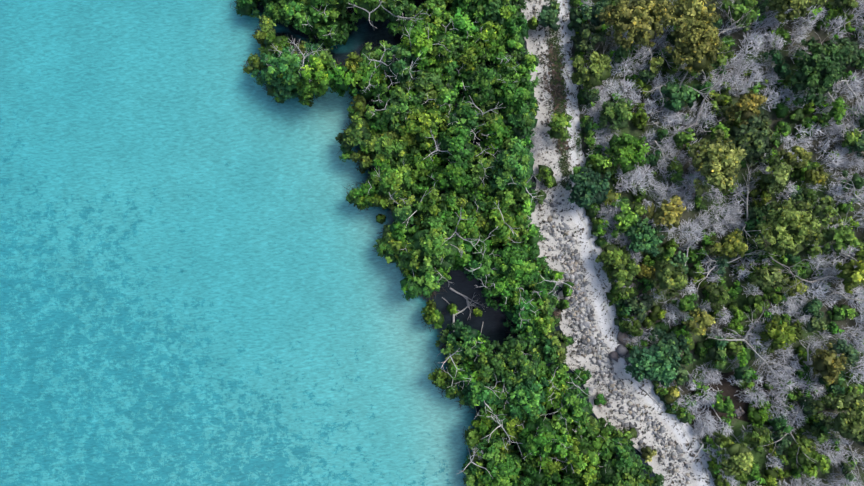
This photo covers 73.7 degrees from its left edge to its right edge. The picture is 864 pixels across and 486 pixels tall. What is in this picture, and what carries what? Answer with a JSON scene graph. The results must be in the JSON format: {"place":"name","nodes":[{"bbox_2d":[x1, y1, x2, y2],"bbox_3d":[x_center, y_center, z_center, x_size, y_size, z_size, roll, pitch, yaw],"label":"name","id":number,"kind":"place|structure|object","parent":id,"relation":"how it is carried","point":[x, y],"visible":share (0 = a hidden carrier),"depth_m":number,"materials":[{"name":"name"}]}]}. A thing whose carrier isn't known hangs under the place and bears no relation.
{"place":"outdoors","nodes":[
{"label":"outdoors","id":0,"kind":"place"},
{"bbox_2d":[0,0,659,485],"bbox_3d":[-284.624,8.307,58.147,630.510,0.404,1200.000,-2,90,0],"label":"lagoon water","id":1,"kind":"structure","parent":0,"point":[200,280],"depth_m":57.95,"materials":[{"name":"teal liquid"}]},
{"bbox_2d":[235,0,663,485],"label":"mangrove trees","id":2,"kind":"object","parent":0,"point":[388,140],"visible":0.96,"depth_m":54.18,"materials":[{"name":"green plant"}]},
{"bbox_2d":[570,0,863,485],"bbox_3d":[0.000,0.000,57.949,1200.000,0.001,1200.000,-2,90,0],"label":"ground","id":3,"kind":"structure","parent":0,"point":[762,460],"depth_m":57.95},
{"bbox_2d":[230,0,621,485],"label":"bare branches","id":4,"kind":"object","parent":3,"relation":"on","point":[539,145],"visible":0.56,"depth_m":53.77,"materials":[{"name":"grey wood"}]},
{"bbox_2d":[520,0,715,485],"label":"sand track","id":5,"kind":"structure","parent":3,"relation":"on","point":[589,265],"depth_m":57.86,"materials":[{"name":"white sand"}]},
{"bbox_2d":[532,2,744,485],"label":"shore rocks","id":6,"kind":"object","parent":3,"relation":"on","point":[588,340],"visible":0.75,"depth_m":57.73,"materials":[{"name":"grey stone"}]},
{"bbox_2d":[527,0,863,485],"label":"shrubs","id":7,"kind":"object","parent":3,"relation":"on","point":[696,41],"visible":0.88,"depth_m":55.68,"materials":[{"name":"green plant"}]},
{"bbox_2d":[531,0,863,485],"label":"leafless shrubs","id":8,"kind":"object","parent":3,"relation":"on","point":[793,307],"visible":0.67,"depth_m":56.95,"materials":[{"name":"grey plant"}]},
{"bbox_2d":[538,0,863,484],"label":"fallen branches","id":9,"kind":"object","parent":3,"relation":"on","point":[844,224],"visible":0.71,"depth_m":55.79,"materials":[{"name":"grey wood"}]},
{"bbox_2d":[689,370,769,432],"bbox_3d":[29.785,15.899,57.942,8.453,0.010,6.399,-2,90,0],"label":"shrub","id":10,"kind":"object","parent":3,"relation":"on","point":[726,387],"visible":0.27,"depth_m":57.94,"materials":[{"name":"plant"}]}
]}

